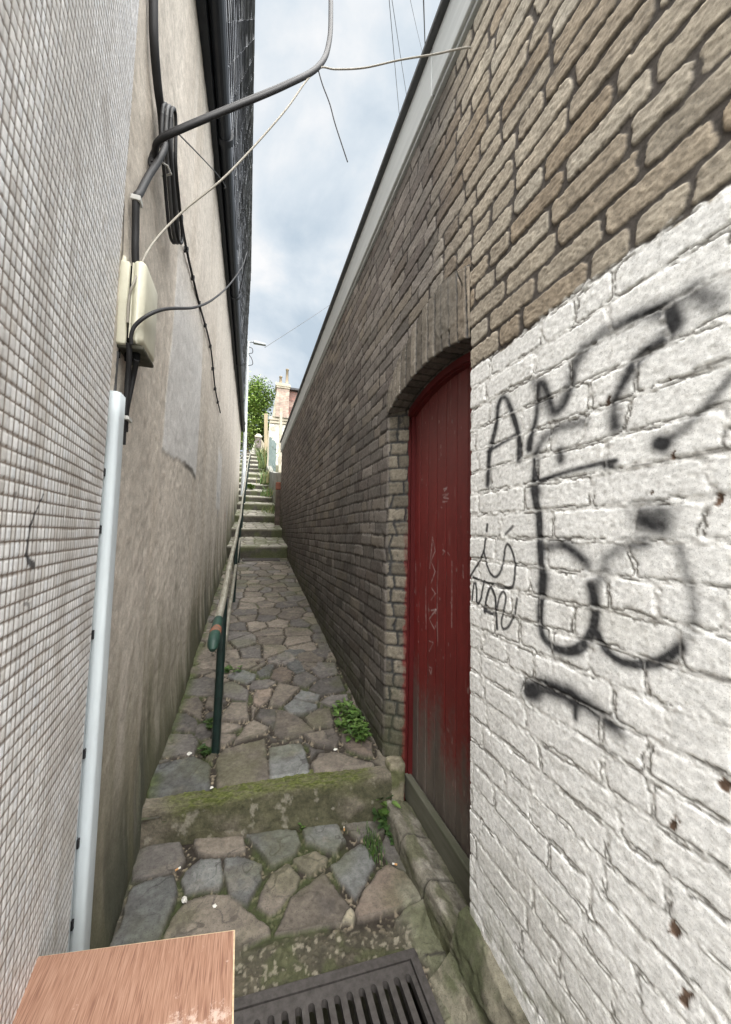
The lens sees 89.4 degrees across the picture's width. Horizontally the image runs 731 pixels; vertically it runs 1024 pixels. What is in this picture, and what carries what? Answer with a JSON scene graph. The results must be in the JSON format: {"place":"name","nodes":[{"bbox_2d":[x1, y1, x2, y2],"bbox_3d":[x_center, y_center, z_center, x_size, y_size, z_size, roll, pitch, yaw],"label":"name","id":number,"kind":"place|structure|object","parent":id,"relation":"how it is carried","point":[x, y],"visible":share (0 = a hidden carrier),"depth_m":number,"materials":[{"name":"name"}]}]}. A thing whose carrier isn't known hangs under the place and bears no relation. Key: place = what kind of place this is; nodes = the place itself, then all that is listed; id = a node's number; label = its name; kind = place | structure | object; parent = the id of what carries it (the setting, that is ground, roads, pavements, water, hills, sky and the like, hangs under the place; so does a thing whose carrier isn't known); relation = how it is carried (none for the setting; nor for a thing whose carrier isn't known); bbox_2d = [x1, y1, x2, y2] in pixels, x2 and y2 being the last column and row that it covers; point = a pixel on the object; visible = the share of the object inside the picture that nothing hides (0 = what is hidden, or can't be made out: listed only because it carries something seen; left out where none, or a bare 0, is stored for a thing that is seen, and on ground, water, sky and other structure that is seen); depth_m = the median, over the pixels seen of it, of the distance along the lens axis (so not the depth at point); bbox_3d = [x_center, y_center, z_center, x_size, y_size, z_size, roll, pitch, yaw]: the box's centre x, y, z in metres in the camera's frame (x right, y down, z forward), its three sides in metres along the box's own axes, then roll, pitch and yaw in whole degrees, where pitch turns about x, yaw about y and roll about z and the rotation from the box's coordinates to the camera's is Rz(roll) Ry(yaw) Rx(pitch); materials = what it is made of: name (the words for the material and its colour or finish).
{"place":"outdoors","nodes":[
{"label":"outdoors","id":0,"kind":"place"},
{"bbox_2d":[251,434,263,453],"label":"garden pier","id":1,"kind":"structure","parent":0,"point":[260,445],"depth_m":27.17,"materials":[{"name":"grey stone"}]},
{"bbox_2d":[141,558,385,821],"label":"ramp path","id":2,"kind":"structure","parent":0,"point":[286,687],"depth_m":2.62,"materials":[{"name":"stone"}]},
{"bbox_2d":[197,743,210,757],"bbox_3d":[-0.910,1.369,2.106,0.083,0.067,0.084,3,-4,-31],"label":"weed sprig","id":3,"kind":"object","parent":2,"relation":"on","point":[203,748],"visible":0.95,"depth_m":2.11,"materials":[{"name":"green plant"}]},
{"bbox_2d":[203,717,212,729],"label":"weed sprig","id":4,"kind":"object","parent":2,"relation":"on","point":[209,725],"visible":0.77,"depth_m":2.34,"materials":[{"name":"green plant"}]},
{"bbox_2d":[207,450,250,754],"bbox_3d":[-3.831,-1.179,11.923,0.100,6.304,21.523,2,-4,-17],"label":"handrail","id":5,"kind":"object","parent":2,"relation":"on","point":[218,635],"visible":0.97,"depth_m":2.14,"materials":[{"name":"metal"}]},
{"bbox_2d":[224,665,242,672],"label":"weed sprig","id":6,"kind":"object","parent":2,"relation":"on","point":[227,668],"visible":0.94,"depth_m":2.98,"materials":[{"name":"green plant"}]},
{"bbox_2d":[227,453,287,558],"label":"staircase","id":7,"kind":"structure","parent":2,"relation":"on","point":[261,534],"depth_m":9.10,"materials":[{"name":"stone"}]},
{"bbox_2d":[247,484,254,489],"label":"weed clump","id":8,"kind":"object","parent":7,"relation":"on","point":[250,486],"visible":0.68,"depth_m":14.13,"materials":[{"name":"green plant"}]},
{"bbox_2d":[253,443,279,468],"bbox_3d":[-5.152,-2.791,19.201,1.631,1.273,3.039,2,-4,-18],"label":"grass tuft","id":9,"kind":"object","parent":7,"relation":"on","point":[262,462],"visible":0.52,"depth_m":18.34,"materials":[{"name":"green plant"}]},
{"bbox_2d":[260,485,273,496],"bbox_3d":[-3.378,-0.706,12.934,0.654,0.394,2.601,2,-4,-13],"label":"grass tuft","id":10,"kind":"object","parent":7,"relation":"on","point":[266,493],"visible":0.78,"depth_m":12.36,"materials":[{"name":"green plant"}]},
{"bbox_2d":[261,503,274,513],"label":"grass tuft","id":11,"kind":"object","parent":7,"relation":"on","point":[271,510],"visible":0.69,"depth_m":10.38,"materials":[{"name":"green plant"}]},
{"bbox_2d":[274,482,280,524],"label":"brick pier","id":12,"kind":"structure","parent":7,"relation":"on","point":[277,505],"depth_m":9.57,"materials":[{"name":"brown brick"}]},
{"bbox_2d":[242,558,279,561],"bbox_3d":[-2.019,0.925,7.157,0.706,0.054,0.180,2,-4,-18],"label":"drain grate","id":13,"kind":"object","parent":2,"relation":"on","point":[259,559],"visible":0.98,"depth_m":7.14,"materials":[{"name":"metal"}]},
{"bbox_2d":[332,697,371,742],"bbox_3d":[-0.092,1.366,2.465,0.248,0.132,0.561,2,-4,-18],"label":"weed clump","id":14,"kind":"object","parent":2,"relation":"on","point":[361,732],"visible":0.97,"depth_m":2.40,"materials":[{"name":"green plant"}]},
{"bbox_2d":[110,821,454,1023],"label":"path","id":15,"kind":"structure","parent":0,"point":[295,905],"depth_m":1.48,"materials":[{"name":"stone"}]},
{"bbox_2d":[12,930,234,1023],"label":"discarded cabinet","id":16,"kind":"object","parent":15,"relation":"on","point":[185,980],"visible":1,"depth_m":0.70,"materials":[{"name":"laminate"}]},
{"bbox_2d":[181,896,186,902],"bbox_3d":[-0.718,1.536,1.463,0.021,0.020,0.027,3,-4,-33],"label":"pebble","id":17,"kind":"object","parent":15,"relation":"on","point":[184,899],"visible":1,"depth_m":1.46,"materials":[{"name":"white stone"}]},
{"bbox_2d":[140,766,391,848],"bbox_3d":[-0.493,1.523,1.894,1.279,0.278,0.136,2,-4,-14],"label":"concrete step","id":18,"kind":"object","parent":15,"relation":"on","point":[311,798],"visible":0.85,"depth_m":1.85,"materials":[{"name":"grey concrete"}]},
{"bbox_2d":[234,948,444,1023],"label":"drain grate","id":19,"kind":"object","parent":15,"relation":"on","point":[303,998],"visible":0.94,"depth_m":1.19,"materials":[{"name":"metal"}]},
{"bbox_2d":[357,823,386,865],"bbox_3d":[0.030,1.610,1.807,0.104,0.059,0.264,2,-4,-18],"label":"grass tuft","id":20,"kind":"object","parent":15,"relation":"on","point":[374,850],"visible":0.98,"depth_m":1.79,"materials":[{"name":"green plant"}]},
{"bbox_2d":[377,814,393,844],"bbox_3d":[0.130,1.630,1.888,0.115,0.073,0.184,4,-4,-35],"label":"weed plant","id":21,"kind":"object","parent":15,"relation":"on","point":[383,824],"visible":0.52,"depth_m":1.90,"materials":[{"name":"green plant"}]},
{"bbox_2d":[372,795,400,822],"bbox_3d":[0.107,1.594,1.966,0.173,0.144,0.141,2,-4,-18],"label":"weed plant","id":22,"kind":"object","parent":15,"relation":"on","point":[384,811],"visible":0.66,"depth_m":1.95,"materials":[{"name":"green plant"}]},
{"bbox_2d":[385,756,404,800],"bbox_3d":[0.161,1.540,2.060,0.107,0.318,0.100,2,-4,-18],"label":"kerb stone","id":23,"kind":"object","parent":15,"relation":"on","point":[395,766],"visible":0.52,"depth_m":2.03,"materials":[{"name":"beige stone"}]},
{"bbox_2d":[385,798,469,955],"bbox_3d":[0.274,1.605,1.649,0.178,0.149,0.775,2,-4,-18],"label":"door sill","id":24,"kind":"structure","parent":15,"relation":"on","point":[434,883],"depth_m":1.59,"materials":[{"name":"stone"}]},
{"bbox_2d":[240,0,440,457],"label":"sky","id":25,"kind":"structure","parent":0,"point":[309,202],"materials":[{"name":"white"}]},
{"bbox_2d":[389,0,398,107],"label":"overhead wire","id":26,"kind":"object","parent":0,"point":[393,49],"visible":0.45,"depth_m":9.41,"materials":[{"name":"grey metal"}]},
{"bbox_2d":[392,1,405,89],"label":"overhead wire","id":27,"kind":"object","parent":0,"point":[398,42],"visible":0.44,"depth_m":10.51,"materials":[{"name":"black metal"}]},
{"bbox_2d":[423,0,424,44],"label":"overhead wire","id":28,"kind":"object","parent":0,"point":[424,20],"visible":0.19,"depth_m":7.83,"materials":[{"name":"grey metal"}]},
{"bbox_3d":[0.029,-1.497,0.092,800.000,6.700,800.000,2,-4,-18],"label":"ground","id":29,"kind":"structure","parent":0,"visible":0},
{"bbox_2d":[0,0,138,1023],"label":"tiled building","id":30,"kind":"structure","parent":29,"relation":"on","point":[66,75],"depth_m":0.70,"materials":[{"name":"tile"}]},
{"bbox_2d":[90,0,254,948],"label":"rendered building","id":31,"kind":"structure","parent":29,"relation":"on","point":[179,489],"depth_m":2.14,"materials":[{"name":"paint"}]},
{"bbox_2d":[67,390,125,952],"bbox_3d":[-0.789,0.568,1.063,0.064,1.885,0.155,2,-4,-18],"label":"cable trunking","id":32,"kind":"object","parent":31,"relation":"attached to","point":[83,872],"visible":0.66,"depth_m":1.06,"materials":[{"name":"white plastic"}]},
{"bbox_2d":[113,351,119,390],"bbox_3d":[-0.799,-0.429,1.175,0.019,0.171,0.030,3,-4,-32],"label":"grey conduit","id":33,"kind":"object","parent":31,"relation":"attached to","point":[116,375],"visible":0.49,"depth_m":1.18,"materials":[{"name":"grey plastic"}]},
{"bbox_2d":[130,193,142,207],"bbox_3d":[-0.777,-1.058,1.254,0.030,0.018,0.034,2,-4,-18],"label":"cable clip","id":34,"kind":"object","parent":31,"relation":"attached to","point":[136,197],"visible":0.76,"depth_m":1.24,"materials":[{"name":"white plastic"}]},
{"bbox_2d":[116,255,157,367],"bbox_3d":[-0.793,-0.666,1.268,0.103,0.333,0.194,2,-4,-18],"label":"cable box","id":35,"kind":"object","parent":31,"relation":"attached to","point":[143,298],"visible":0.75,"depth_m":1.20,"materials":[{"name":"beige plastic"}]},
{"bbox_2d":[123,343,139,444],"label":"drop cables","id":36,"kind":"object","parent":35,"relation":"hanging from","point":[131,370],"visible":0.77,"depth_m":1.22,"materials":[{"name":"black rubber"}]},
{"bbox_2d":[131,131,168,265],"bbox_3d":[-0.804,-1.191,1.380,0.036,0.752,0.272,2,-4,-14],"label":"wall cable","id":37,"kind":"object","parent":31,"relation":"attached to","point":[149,174],"depth_m":1.27,"materials":[{"name":"black rubber"}]},
{"bbox_2d":[148,0,164,130],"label":"rising cable","id":38,"kind":"object","parent":31,"relation":"attached to","point":[154,48],"visible":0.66,"depth_m":1.40,"materials":[{"name":"black rubber"}]},
{"bbox_2d":[159,101,183,244],"bbox_3d":[-0.882,-1.510,1.681,0.056,0.490,0.439,2,-4,-18],"label":"cable coil","id":39,"kind":"object","parent":31,"relation":"hanging from","point":[171,196],"visible":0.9,"depth_m":1.61,"materials":[{"name":"black rubber"}]},
{"bbox_2d":[129,252,247,344],"bbox_3d":[-1.186,-1.856,3.187,0.148,2.876,4.010,2,-4,-16],"label":"branch cable","id":40,"kind":"object","parent":31,"relation":"attached to","point":[141,320],"visible":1,"depth_m":1.36,"materials":[{"name":"black rubber"}]},
{"bbox_2d":[174,172,220,412],"bbox_3d":[-1.363,-1.489,3.137,0.042,0.306,3.252,2,-4,-17],"label":"clipped cable","id":41,"kind":"object","parent":31,"relation":"attached to","point":[186,249],"visible":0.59,"depth_m":2.69,"materials":[{"name":"black rubber"}]},
{"bbox_2d":[179,135,225,187],"bbox_3d":[-0.965,-2.186,2.376,0.083,1.388,1.724,2,-4,-17],"label":"slack wire","id":42,"kind":"object","parent":31,"relation":"attached to","point":[201,157],"visible":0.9,"depth_m":1.89,"materials":[{"name":"grey metal"}]},
{"bbox_2d":[148,0,332,165],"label":"overhead cable","id":43,"kind":"object","parent":31,"relation":"attached to","point":[184,127],"visible":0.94,"depth_m":1.51,"materials":[{"name":"rubber"}]},
{"bbox_2d":[318,71,347,161],"bbox_3d":[-0.154,-1.872,1.752,0.167,0.364,0.010,3,-4,-30],"label":"hanging wire","id":44,"kind":"object","parent":43,"relation":"attached to","point":[332,116],"visible":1,"depth_m":1.75,"materials":[{"name":"grey metal"}]},
{"bbox_2d":[126,46,470,322],"bbox_3d":[-0.192,-1.350,1.515,1.209,1.552,0.365,2,-4,-12],"label":"pale cable","id":45,"kind":"object","parent":31,"relation":"attached to","point":[237,164],"visible":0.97,"depth_m":1.51,"materials":[{"name":"beige plastic"}]},
{"bbox_2d":[240,419,260,452],"bbox_3d":[-8.257,-5.064,25.448,2.163,3.750,2.278,5,-5,-45],"label":"tree","id":46,"kind":"object","parent":29,"relation":"on","point":[248,443],"visible":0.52,"depth_m":25.55,"materials":[{"name":"green plant"}]},
{"bbox_2d":[240,413,263,458],"bbox_3d":[-10.507,-6.168,29.971,4.650,6.594,4.054,2,-4,-18],"label":"tree","id":47,"kind":"object","parent":29,"relation":"on","point":[249,422],"visible":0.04,"depth_m":30.18,"materials":[{"name":"green plant"}]},
{"bbox_2d":[241,340,265,495],"bbox_3d":[-3.828,-2.985,12.585,0.638,5.848,0.149,2,-4,-18],"label":"street lamp","id":48,"kind":"object","parent":29,"relation":"on","point":[245,414],"visible":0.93,"depth_m":12.49,"materials":[{"name":"grey metal"}]},
{"bbox_2d":[266,306,327,346],"bbox_3d":[-1.767,-9.826,17.576,0.018,8.861,9.570,0,-4,20],"label":"service wire","id":49,"kind":"object","parent":48,"relation":"attached to","point":[295,327],"visible":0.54,"depth_m":14.71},
{"bbox_2d":[241,371,276,451],"bbox_3d":[-9.631,-7.615,32.898,5.096,9.865,4.860,2,-4,-18],"label":"tree","id":50,"kind":"object","parent":29,"relation":"on","point":[258,404],"visible":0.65,"depth_m":32.44,"materials":[{"name":"green plant"}]},
{"bbox_2d":[255,468,273,484],"bbox_3d":[-4.194,-1.484,15.635,1.045,0.724,2.659,2,-4,-18],"label":"grass tuft","id":51,"kind":"object","parent":29,"relation":"on","point":[264,479],"visible":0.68,"depth_m":15.06,"materials":[{"name":"green plant"}]},
{"bbox_2d":[264,413,267,450],"bbox_3d":[-6.333,-4.673,23.466,0.319,3.150,0.220,2,-4,-18],"label":"timber post","id":52,"kind":"object","parent":29,"relation":"on","point":[265,430],"visible":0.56,"depth_m":23.39,"materials":[{"name":"beige wood"}]},
{"bbox_2d":[265,465,280,503],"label":"garden wall","id":53,"kind":"structure","parent":29,"relation":"on","point":[275,477],"depth_m":12.52,"materials":[{"name":"concrete"}]},
{"bbox_2d":[267,431,276,471],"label":"garden gate","id":54,"kind":"structure","parent":53,"relation":"attached to","point":[271,455],"depth_m":17.91,"materials":[{"name":"wood"}]},
{"bbox_2d":[278,408,282,472],"bbox_3d":[-4.563,-3.828,19.781,0.180,3.480,0.150,2,-4,-18],"label":"timber post","id":55,"kind":"object","parent":29,"relation":"on","point":[280,436],"visible":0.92,"depth_m":19.71,"materials":[{"name":"beige wood"}]},
{"bbox_2d":[268,369,298,464],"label":"brick house","id":56,"kind":"structure","parent":29,"relation":"on","point":[286,395],"depth_m":29.50,"materials":[{"name":"paint"}]},
{"bbox_2d":[279,0,730,1023],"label":"brick building","id":57,"kind":"structure","parent":29,"relation":"on","point":[505,486],"depth_m":1.02,"materials":[{"name":"brick"}]},
{"bbox_2d":[404,351,471,905],"bbox_3d":[0.386,0.430,1.780,0.056,2.333,0.914,2,-4,-18],"label":"door","id":58,"kind":"structure","parent":57,"relation":"in","point":[437,718],"depth_m":1.85,"materials":[{"name":"red wood"}]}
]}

